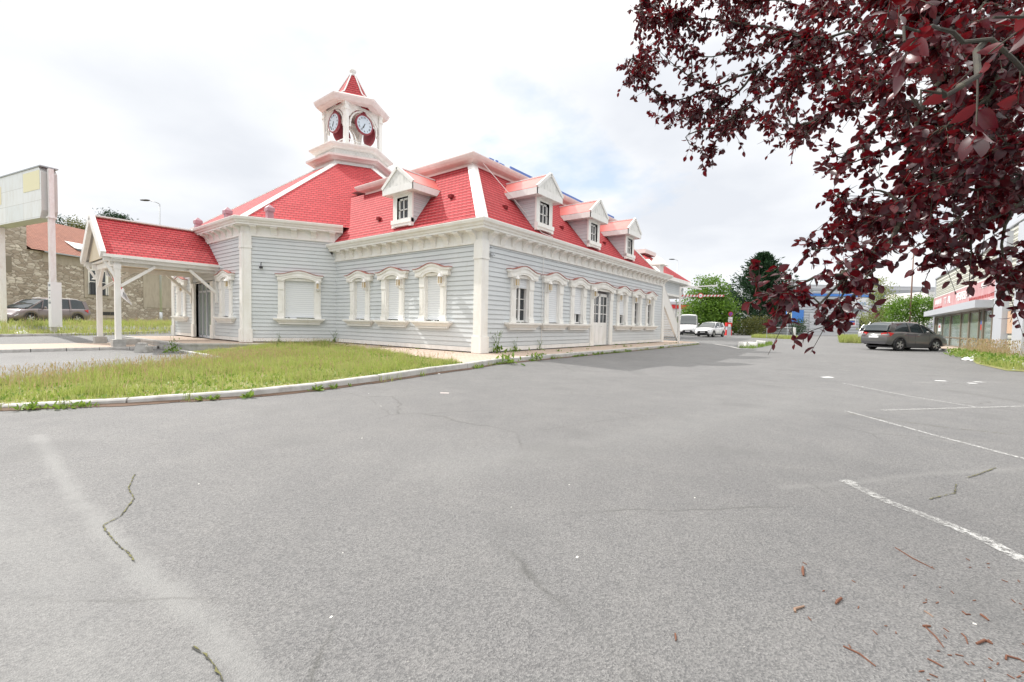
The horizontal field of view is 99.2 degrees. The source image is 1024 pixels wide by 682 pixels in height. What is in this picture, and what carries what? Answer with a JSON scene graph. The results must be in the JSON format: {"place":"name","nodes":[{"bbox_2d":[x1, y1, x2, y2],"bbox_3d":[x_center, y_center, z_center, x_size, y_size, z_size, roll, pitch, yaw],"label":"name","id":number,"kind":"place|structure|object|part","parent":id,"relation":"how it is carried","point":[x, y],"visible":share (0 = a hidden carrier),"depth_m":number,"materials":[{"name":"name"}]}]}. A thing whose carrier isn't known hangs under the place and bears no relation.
{"place":"outdoors","nodes":[
{"label":"outdoors","id":0,"kind":"place"},
{"bbox_2d":[0,317,171,335],"bbox_3d":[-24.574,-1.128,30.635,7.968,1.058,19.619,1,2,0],"label":"grass bank","id":1,"kind":"structure","parent":0,"point":[159,323],"depth_m":25.45,"materials":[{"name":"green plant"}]},
{"bbox_2d":[0,165,61,332],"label":"advertising sign","id":2,"kind":"object","parent":1,"relation":"on","point":[28,196],"visible":0.98,"depth_m":23.52,"materials":[{"name":"grey metal"}]},
{"bbox_2d":[7,297,90,322],"bbox_3d":[-32.198,-2.108,29.902,2.230,1.789,4.772,1,2,5],"label":"parked car","id":3,"kind":"object","parent":1,"relation":"on","point":[35,307],"visible":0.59,"depth_m":29.20,"materials":[{"name":"grey metal"}]},
{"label":"windows","id":4,"kind":"part","parent":3,"relation":"part of","materials":[{"name":"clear glass"}]},
{"bbox_2d":[0,313,167,334],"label":"dry stalks","id":5,"kind":"object","parent":1,"relation":"on","point":[87,323],"visible":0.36,"depth_m":25.63,"materials":[{"name":"green plant"}]},
{"bbox_2d":[140,199,162,319],"bbox_3d":[-31.297,-6.718,37.788,1.777,11.012,0.340,1,2,0],"label":"street lamp","id":6,"kind":"object","parent":1,"relation":"on","point":[160,312],"visible":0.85,"depth_m":37.82,"materials":[{"name":"grey metal"}]},
{"bbox_2d":[131,336,280,342],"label":"terrace","id":7,"kind":"structure","parent":0,"point":[186,339],"depth_m":22.03,"materials":[{"name":"beige concrete"}]},
{"bbox_2d":[0,337,462,403],"bbox_3d":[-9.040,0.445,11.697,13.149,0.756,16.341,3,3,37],"label":"grass","id":8,"kind":"structure","parent":0,"point":[81,389],"depth_m":8.89,"materials":[{"name":"green plant"}]},
{"bbox_2d":[0,337,452,397],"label":"seed stalks","id":9,"kind":"object","parent":8,"relation":"on","point":[29,374],"visible":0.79,"depth_m":9.22,"materials":[{"name":"green plant"}]},
{"bbox_2d":[0,342,461,401],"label":"clover","id":10,"kind":"object","parent":8,"relation":"on","point":[133,394],"visible":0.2,"depth_m":7.82,"materials":[{"name":"green plant"}]},
{"bbox_2d":[0,325,1023,681],"bbox_3d":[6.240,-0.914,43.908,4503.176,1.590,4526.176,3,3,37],"label":"road","id":11,"kind":"structure","parent":0,"point":[444,527],"depth_m":2.72,"materials":[{"name":"grey asphalt"}]},
{"bbox_2d":[55,214,70,226],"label":"background tree","id":12,"kind":"object","parent":11,"relation":"on","point":[60,219],"visible":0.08,"depth_m":69.50,"materials":[{"name":"green plant"}]},
{"bbox_2d":[57,214,86,229],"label":"background tree","id":13,"kind":"object","parent":11,"relation":"on","point":[82,226],"visible":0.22,"depth_m":70.61,"materials":[{"name":"green plant"}]},
{"bbox_2d":[0,343,155,348],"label":"walkway","id":14,"kind":"structure","parent":11,"relation":"on","point":[41,346],"depth_m":19.18,"materials":[{"name":"beige concrete"}]},
{"bbox_2d":[122,338,140,344],"bbox_3d":[-18.449,0.049,20.973,0.400,0.340,0.800,6,2,29],"label":"concrete block","id":15,"kind":"object","parent":14,"relation":"on","point":[132,341],"depth_m":20.95,"materials":[{"name":"grey concrete"}]},
{"bbox_2d":[0,346,156,352],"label":"kerb","id":16,"kind":"structure","parent":11,"relation":"on","point":[61,349],"depth_m":17.95,"materials":[{"name":"concrete"}]},
{"bbox_2d":[0,331,157,336],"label":"kerb","id":17,"kind":"structure","parent":11,"relation":"on","point":[17,335],"depth_m":22.68,"materials":[{"name":"concrete"}]},
{"bbox_2d":[5,222,171,321],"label":"stone house","id":18,"kind":"structure","parent":11,"relation":"on","point":[27,263],"depth_m":41.29,"materials":[{"name":"stone"}]},
{"bbox_2d":[84,266,110,298],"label":"window","id":19,"kind":"structure","parent":18,"relation":"in","point":[89,284],"depth_m":42.93,"materials":[{"name":"white glass"}]},
{"bbox_2d":[103,309,113,317],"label":"window","id":20,"kind":"structure","parent":18,"relation":"in","point":[106,312],"depth_m":44.65,"materials":[{"name":"grey"}]},
{"bbox_2d":[169,280,170,299],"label":"window","id":21,"kind":"structure","parent":18,"relation":"in","point":[169,280],"depth_m":52.61,"materials":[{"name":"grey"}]},
{"bbox_2d":[92,207,127,218],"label":"background tree","id":22,"kind":"object","parent":11,"relation":"on","point":[107,214],"visible":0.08,"depth_m":74.55,"materials":[{"name":"green plant"}]},
{"bbox_2d":[103,475,134,559],"bbox_3d":[-2.550,1.105,2.832,0.146,0.011,1.695,-1,3,-41],"label":"moss","id":23,"kind":"object","parent":11,"relation":"on","point":[115,518],"visible":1,"depth_m":2.65,"materials":[{"name":"green"}]},
{"bbox_2d":[103,474,135,561],"bbox_3d":[-2.549,1.107,2.834,0.152,0.011,1.695,-1,3,-41],"label":"crack","id":24,"kind":"object","parent":11,"relation":"on","point":[120,515],"visible":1,"depth_m":2.54,"materials":[{"name":"grey asphalt"}]},
{"bbox_2d":[108,211,137,220],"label":"background tree","id":25,"kind":"object","parent":11,"relation":"on","point":[120,215],"visible":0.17,"depth_m":74.98,"materials":[{"name":"green plant"}]},
{"bbox_2d":[134,342,147,350],"bbox_3d":[-16.377,0.259,19.256,0.500,0.340,0.750,2,2,-38],"label":"concrete block","id":26,"kind":"object","parent":11,"relation":"on","point":[139,343],"depth_m":18.96,"materials":[{"name":"grey concrete"}]},
{"bbox_2d":[134,345,152,352],"bbox_3d":[-15.443,0.336,18.280,0.420,0.300,0.850,-2,0,-24],"label":"concrete block","id":27,"kind":"object","parent":11,"relation":"on","point":[143,348],"depth_m":17.93,"materials":[{"name":"grey concrete"}]},
{"bbox_2d":[162,336,181,352],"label":"wall weed","id":28,"kind":"object","parent":11,"relation":"on","point":[174,348],"depth_m":18.21,"materials":[{"name":"green plant"}]},
{"bbox_2d":[180,350,215,356],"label":"kerb","id":29,"kind":"structure","parent":11,"relation":"on","point":[186,351],"depth_m":17.70,"materials":[{"name":"concrete"}]},
{"bbox_2d":[124,336,279,351],"bbox_3d":[-17.623,0.208,21.882,14.795,0.582,3.342,2,2,22],"label":"terrace edge","id":30,"kind":"object","parent":11,"relation":"on","point":[160,344],"visible":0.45,"depth_m":19.39,"materials":[{"name":"concrete"}]},
{"bbox_2d":[192,646,222,679],"bbox_3d":[-1.103,1.168,1.585,0.273,0.003,0.020,3,3,35],"label":"crack","id":31,"kind":"object","parent":11,"relation":"on","point":[206,657],"visible":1,"depth_m":1.60,"materials":[{"name":"grey asphalt"}]},
{"bbox_2d":[194,646,222,679],"bbox_3d":[-1.101,1.166,1.588,0.273,0.003,0.018,3,3,36],"label":"moss","id":32,"kind":"object","parent":11,"relation":"on","point":[216,670],"visible":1,"depth_m":1.57,"materials":[{"name":"yellow"}]},
{"bbox_2d":[0,344,695,410],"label":"gutter soil","id":33,"kind":"structure","parent":11,"relation":"on","point":[157,402],"depth_m":7.16,"materials":[{"name":"brown soil"}]},
{"bbox_2d":[10,343,697,409],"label":"kerb weeds","id":34,"kind":"object","parent":33,"relation":"on","point":[32,405],"visible":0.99,"depth_m":6.87,"materials":[{"name":"green plant"}]},
{"bbox_2d":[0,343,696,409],"bbox_3d":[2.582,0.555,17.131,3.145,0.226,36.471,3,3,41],"label":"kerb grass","id":35,"kind":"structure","parent":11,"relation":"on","point":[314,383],"depth_m":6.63,"materials":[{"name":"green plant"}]},
{"bbox_2d":[0,340,698,407],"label":"kerb","id":36,"kind":"structure","parent":11,"relation":"on","point":[325,384],"depth_m":8.12,"materials":[{"name":"concrete"}]},
{"bbox_2d":[54,393,79,409],"bbox_3d":[-6.091,0.851,5.988,0.336,0.309,0.309,3,3,37],"label":"kerb weed","id":37,"kind":"object","parent":36,"relation":"on","point":[63,406],"visible":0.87,"depth_m":5.92,"materials":[{"name":"green plant"}]},
{"bbox_2d":[495,349,524,365],"bbox_3d":[-0.044,0.501,13.773,1.137,0.543,0.854,3,3,37],"label":"kerb weed","id":38,"kind":"object","parent":36,"relation":"on","point":[503,356],"visible":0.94,"depth_m":13.82,"materials":[{"name":"green plant"}]},
{"bbox_2d":[526,348,544,359],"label":"kerb weed","id":39,"kind":"object","parent":36,"relation":"on","point":[535,353],"visible":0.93,"depth_m":15.23,"materials":[{"name":"green plant"}]},
{"bbox_2d":[80,67,701,352],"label":"clock tower building","id":40,"kind":"structure","parent":11,"relation":"on","point":[398,256],"depth_m":20.92,"materials":[{"name":"white paint"}]},
{"bbox_2d":[106,269,131,304],"bbox_3d":[-18.594,-2.731,20.555,4.128,2.188,0.301,3,3,37],"label":"torn banner","id":41,"kind":"object","parent":40,"relation":"hanging from","point":[124,296],"visible":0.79,"depth_m":19.98,"materials":[{"name":"white fabric"}]},
{"bbox_2d":[171,276,188,320],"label":"window","id":42,"kind":"structure","parent":40,"relation":"in","point":[181,315],"depth_m":25.78,"materials":[{"name":"white paint"}]},
{"bbox_2d":[212,270,235,322],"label":"window","id":43,"kind":"structure","parent":40,"relation":"in","point":[225,278],"depth_m":21.82,"materials":[{"name":"white paint"}]},
{"bbox_2d":[273,270,324,324],"bbox_3d":[-10.439,-2.134,21.404,2.289,2.626,0.580,0,2,-23],"label":"window","id":44,"kind":"structure","parent":40,"relation":"in","point":[299,292],"depth_m":21.46,"materials":[{"name":"white paint"}]},
{"bbox_2d":[342,270,373,325],"bbox_3d":[-7.272,-2.044,20.737,2.311,2.626,0.580,3,3,37],"label":"window","id":45,"kind":"structure","parent":40,"relation":"in","point":[359,280],"depth_m":20.83,"materials":[{"name":"white paint"}]},
{"bbox_2d":[373,267,409,326],"bbox_3d":[-5.289,-1.944,19.217,2.311,2.626,0.580,3,3,37],"label":"window","id":46,"kind":"structure","parent":40,"relation":"in","point":[392,279],"depth_m":19.30,"materials":[{"name":"white paint"}]},
{"bbox_2d":[410,262,452,328],"bbox_3d":[-3.236,-1.840,17.642,2.311,2.626,0.580,3,3,37],"label":"window","id":47,"kind":"structure","parent":40,"relation":"in","point":[432,277],"depth_m":17.72,"materials":[{"name":"white paint"}]},
{"bbox_2d":[504,266,541,329],"bbox_3d":[0.457,-1.784,18.086,0.580,2.626,2.311,3,3,37],"label":"window","id":48,"kind":"structure","parent":40,"relation":"in","point":[523,278],"depth_m":18.21,"materials":[{"name":"white paint"}]},
{"bbox_2d":[540,272,569,329],"bbox_3d":[1.949,-1.831,20.029,0.580,2.626,2.311,3,3,37],"label":"window","id":49,"kind":"structure","parent":40,"relation":"in","point":[554,282],"depth_m":20.11,"materials":[{"name":"white paint"}]},
{"bbox_2d":[567,277,592,329],"bbox_3d":[3.334,-1.878,21.915,0.480,2.626,2.311,3,3,37],"label":"window","id":50,"kind":"structure","parent":40,"relation":"in","point":[579,286],"depth_m":22.00,"materials":[{"name":"white paint"}]},
{"bbox_2d":[593,293,599,344],"bbox_3d":[4.524,-1.199,23.754,0.065,2.830,0.960,3,3,37],"label":"door","id":51,"kind":"structure","parent":40,"relation":"in","point":[597,300],"depth_m":23.92,"materials":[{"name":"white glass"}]},
{"bbox_2d":[598,294,607,344],"bbox_3d":[5.144,-1.216,24.514,0.122,2.830,0.960,3,3,37],"label":"door","id":52,"kind":"structure","parent":40,"relation":"in","point":[603,297],"depth_m":24.51,"materials":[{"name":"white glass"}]},
{"bbox_2d":[613,286,632,329],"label":"window","id":53,"kind":"structure","parent":40,"relation":"in","point":[623,293],"depth_m":26.29,"materials":[{"name":"white paint"}]},
{"bbox_2d":[630,289,645,329],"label":"window","id":54,"kind":"structure","parent":40,"relation":"in","point":[637,295],"depth_m":28.19,"materials":[{"name":"white paint"}]},
{"bbox_2d":[644,291,658,329],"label":"window","id":55,"kind":"structure","parent":40,"relation":"in","point":[650,297],"depth_m":30.07,"materials":[{"name":"white paint"}]},
{"bbox_2d":[669,259,677,316],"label":"street lamp","id":56,"kind":"object","parent":11,"relation":"on","point":[677,273],"visible":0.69,"depth_m":61.60,"materials":[{"name":"grey metal"}]},
{"bbox_2d":[664,302,693,328],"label":"market building","id":57,"kind":"structure","parent":11,"relation":"on","point":[673,304],"depth_m":94.80,"materials":[{"name":"white"}]},
{"bbox_2d":[680,314,698,334],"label":"parked van","id":58,"kind":"object","parent":11,"relation":"on","point":[689,323],"visible":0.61,"depth_m":51.47,"materials":[{"name":"white metal"}]},
{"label":"windows","id":59,"kind":"part","parent":58,"relation":"part of","materials":[{"name":"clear glass"}]},
{"bbox_2d":[695,322,724,336],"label":"parked car","id":60,"kind":"object","parent":11,"relation":"on","point":[712,329],"visible":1,"depth_m":46.45,"materials":[{"name":"white metal"}]},
{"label":"windows","id":61,"kind":"part","parent":60,"relation":"part of","materials":[{"name":"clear glass"}]},
{"bbox_2d":[675,273,745,334],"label":"leafy tree","id":62,"kind":"object","parent":11,"relation":"on","point":[709,309],"visible":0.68,"depth_m":58.66,"materials":[{"name":"green plant"}]},
{"bbox_2d":[728,312,732,322],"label":"no parking sign","id":63,"kind":"object","parent":11,"relation":"on","point":[730,318],"visible":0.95,"depth_m":56.88,"materials":[{"name":"purple"}]},
{"bbox_2d":[738,342,748,346],"bbox_3d":[15.607,0.252,29.361,0.360,0.330,0.550,3,0,-30],"label":"concrete block","id":64,"kind":"object","parent":11,"relation":"on","point":[743,343],"depth_m":29.20,"materials":[{"name":"white concrete"}]},
{"bbox_2d":[748,342,757,346],"bbox_3d":[16.484,0.245,29.791,0.550,0.330,0.360,3,4,40],"label":"concrete block","id":65,"kind":"object","parent":11,"relation":"on","point":[753,343],"depth_m":29.64,"materials":[{"name":"white concrete"}]},
{"bbox_2d":[732,314,777,334],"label":"hedge","id":66,"kind":"object","parent":11,"relation":"on","point":[750,328],"visible":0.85,"depth_m":57.38,"materials":[{"name":"green plant"}]},
{"bbox_2d":[719,250,815,332],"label":"conifer","id":67,"kind":"object","parent":11,"relation":"on","point":[767,262],"visible":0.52,"depth_m":68.46,"materials":[{"name":"green plant"}]},
{"bbox_2d":[786,310,803,333],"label":"blue signboard","id":68,"kind":"object","parent":11,"relation":"on","point":[800,314],"visible":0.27,"depth_m":61.87,"materials":[{"name":"blue"}]},
{"bbox_2d":[793,605,804,612],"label":"twig","id":69,"kind":"object","parent":11,"relation":"on","point":[797,608],"visible":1,"depth_m":1.92,"materials":[{"name":"brown wood"}]},
{"bbox_2d":[788,316,811,333],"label":"shrub","id":70,"kind":"object","parent":11,"relation":"on","point":[799,327],"visible":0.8,"depth_m":55.66,"materials":[{"name":"green plant"}]},
{"bbox_2d":[616,0,1023,353],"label":"plum tree","id":71,"kind":"object","parent":11,"relation":"on","point":[935,36],"visible":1,"depth_m":2.32,"materials":[{"name":"red plant"}]},
{"bbox_2d":[720,284,934,334],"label":"industrial shed","id":72,"kind":"structure","parent":11,"relation":"on","point":[809,313],"depth_m":65.59,"materials":[{"name":"grey"}]},
{"bbox_2d":[808,313,840,334],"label":"sectional door","id":73,"kind":"structure","parent":72,"relation":"in","point":[812,325],"depth_m":64.64,"materials":[{"name":"grey metal"}]},
{"bbox_2d":[843,645,875,666],"bbox_3d":[1.321,1.192,1.653,0.020,0.006,0.110,0,2,-23],"label":"twig","id":74,"kind":"object","parent":11,"relation":"on","point":[859,654],"visible":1,"depth_m":1.66,"materials":[{"name":"brown wood"}]},
{"bbox_2d":[856,275,901,332],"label":"pale tree","id":75,"kind":"object","parent":11,"relation":"on","point":[873,314],"visible":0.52,"depth_m":49.66,"materials":[{"name":"green plant"}]},
{"bbox_2d":[858,325,902,339],"bbox_3d":[30.931,-0.604,35.815,4.102,1.604,2.130,1,2,-10],"label":"parked car","id":76,"kind":"object","parent":11,"relation":"on","point":[862,328],"visible":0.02,"depth_m":36.09,"materials":[{"name":"silver metal"}]},
{"bbox_2d":[844,480,951,523],"bbox_3d":[2.732,1.157,3.178,0.129,0.006,0.812,1,2,-4],"label":"painted line","id":77,"kind":"object","parent":11,"relation":"on","point":[876,496],"visible":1,"depth_m":3.14,"materials":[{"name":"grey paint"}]},
{"bbox_2d":[877,295,926,322],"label":"tree","id":78,"kind":"object","parent":11,"relation":"on","point":[895,313],"visible":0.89,"depth_m":45.48,"materials":[{"name":"green plant"}]},
{"bbox_2d":[861,322,946,350],"bbox_3d":[24.717,-0.303,27.486,4.472,1.789,2.220,1,2,-10],"label":"parked car","id":79,"kind":"object","parent":11,"relation":"on","point":[874,335],"visible":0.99,"depth_m":26.69,"materials":[{"name":"grey metal"}]},
{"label":"windows","id":80,"kind":"part","parent":79,"relation":"part of","materials":[{"name":"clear glass"}]},
{"bbox_2d":[884,292,934,330],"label":"white annex","id":81,"kind":"object","parent":11,"relation":"on","point":[929,326],"visible":0.18,"depth_m":53.27,"materials":[{"name":"white"}]},
{"bbox_2d":[908,246,914,321],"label":"street lamp","id":82,"kind":"object","parent":11,"relation":"on","point":[911,286],"visible":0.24,"depth_m":44.75,"materials":[{"name":"brown"}]},
{"bbox_2d":[803,558,1023,681],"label":"bark crumbs","id":83,"kind":"object","parent":11,"relation":"on","point":[946,637],"visible":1,"depth_m":1.68,"materials":[{"name":"brown wood"}]},
{"bbox_2d":[895,547,933,568],"bbox_3d":[2.180,1.179,2.369,0.017,0.005,0.221,1,2,-2],"label":"twig","id":84,"kind":"object","parent":11,"relation":"on","point":[912,557],"visible":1,"depth_m":2.37,"materials":[{"name":"brown wood"}]},
{"bbox_2d":[906,292,934,326],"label":"tree","id":85,"kind":"object","parent":11,"relation":"on","point":[929,305],"visible":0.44,"depth_m":45.44,"materials":[{"name":"green plant"}]},
{"bbox_2d":[925,626,943,647],"bbox_3d":[1.709,1.194,1.759,0.011,0.005,0.127,2,2,18],"label":"twig","id":86,"kind":"object","parent":11,"relation":"on","point":[934,635],"visible":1,"depth_m":1.76,"materials":[{"name":"brown wood"}]},
{"bbox_2d":[847,411,1022,457],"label":"painted line","id":87,"kind":"object","parent":11,"relation":"on","point":[933,434],"visible":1,"depth_m":5.30,"materials":[{"name":"grey paint"}]},
{"bbox_2d":[886,406,1014,410],"bbox_3d":[7.330,1.088,7.072,3.240,0.010,0.106,1,2,-11],"label":"painted line","id":88,"kind":"object","parent":11,"relation":"on","point":[949,408],"visible":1,"depth_m":6.98,"materials":[{"name":"grey paint"}]},
{"bbox_2d":[924,216,1023,366],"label":"shop building","id":89,"kind":"structure","parent":11,"relation":"on","point":[960,314],"depth_m":25.87,"materials":[{"name":"grey"}]},
{"bbox_2d":[934,307,993,347],"bbox_3d":[31.576,-0.776,30.915,0.130,2.400,19.290,3,3,37],"label":"shop window","id":90,"kind":"structure","parent":89,"relation":"in","point":[977,324],"depth_m":28.86,"materials":[{"name":"clear glass"}]},
{"bbox_2d":[1006,311,1012,332],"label":"boarded window","id":91,"kind":"structure","parent":89,"relation":"in","point":[1009,324],"depth_m":20.83,"materials":[{"name":"beige wood"}]},
{"bbox_2d":[944,524,1023,560],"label":"painted line","id":92,"kind":"object","parent":11,"relation":"on","point":[1017,556],"visible":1,"depth_m":2.52,"materials":[{"name":"grey paint"}]},
{"bbox_2d":[975,638,992,644],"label":"twig","id":93,"kind":"object","parent":11,"relation":"on","point":[981,641],"visible":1,"depth_m":1.73,"materials":[{"name":"brown wood"}]},
{"bbox_2d":[949,347,1023,370],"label":"grass","id":94,"kind":"structure","parent":11,"relation":"on","point":[1003,364],"depth_m":15.69,"materials":[{"name":"green plant"}]},
{"bbox_2d":[943,347,1023,366],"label":"broad weeds","id":95,"kind":"object","parent":94,"relation":"on","point":[992,354],"visible":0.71,"depth_m":18.26,"materials":[{"name":"green plant"}]},
{"bbox_2d":[957,337,1023,356],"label":"dry grass","id":96,"kind":"structure","parent":94,"relation":"on","point":[987,346],"depth_m":19.94,"materials":[{"name":"beige plant"}]},
{"bbox_2d":[1005,654,1020,659],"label":"twig","id":97,"kind":"object","parent":11,"relation":"on","point":[1006,655],"visible":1,"depth_m":1.65,"materials":[{"name":"brown wood"}]},
{"bbox_2d":[0,0,1023,320],"label":"sky","id":98,"kind":"structure","parent":0,"point":[200,109],"materials":[{"name":"white"}]},
{"bbox_2d":[334,340,695,362],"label":"paving","id":99,"kind":"structure","parent":0,"point":[464,357],"depth_m":17.45,"materials":[{"name":"grey concrete"}]},
{"bbox_2d":[491,331,507,352],"bbox_3d":[-0.464,0.043,16.600,1.017,0.933,0.644,3,3,37],"label":"wall weed","id":100,"kind":"object","parent":99,"relation":"on","point":[497,348],"depth_m":16.65,"materials":[{"name":"green plant"}]},
{"bbox_2d":[330,342,676,354],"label":"paving weeds","id":101,"kind":"object","parent":99,"relation":"on","point":[543,353],"visible":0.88,"depth_m":20.47,"materials":[{"name":"green plant"}]},
{"bbox_2d":[511,342,524,351],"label":"wall weed","id":102,"kind":"object","parent":99,"relation":"on","point":[516,348],"depth_m":17.52,"materials":[{"name":"green plant"}]},
{"bbox_2d":[678,285,723,342],"bbox_3d":[13.393,-1.909,30.842,3.178,4.182,0.154,1,2,1],"label":"height barrier","id":103,"kind":"object","parent":99,"relation":"on","point":[700,295],"visible":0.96,"depth_m":30.80,"materials":[{"name":"grey metal"}]},
{"bbox_2d":[724,323,731,334],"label":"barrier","id":104,"kind":"object","parent":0,"point":[728,330],"visible":0.83,"depth_m":54.76,"materials":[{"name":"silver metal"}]},
{"bbox_2d":[737,341,772,348],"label":"grass","id":105,"kind":"structure","parent":0,"point":[759,345],"depth_m":29.45,"materials":[{"name":"green plant"}]},
{"bbox_2d":[751,334,798,338],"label":"grass","id":106,"kind":"structure","parent":0,"point":[780,336],"depth_m":45.34,"materials":[{"name":"green plant"}]},
{"bbox_2d":[837,334,860,342],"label":"dry grass","id":107,"kind":"structure","parent":0,"point":[849,338],"depth_m":35.96,"materials":[{"name":"green plant"}]},
{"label":"verge soil","id":108,"kind":"structure","parent":0,"visible":0},
{"bbox_2d":[766,327,795,337],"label":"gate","id":109,"kind":"structure","parent":108,"relation":"on","point":[794,331],"depth_m":43.98,"materials":[{"name":"white metal"}]}
]}

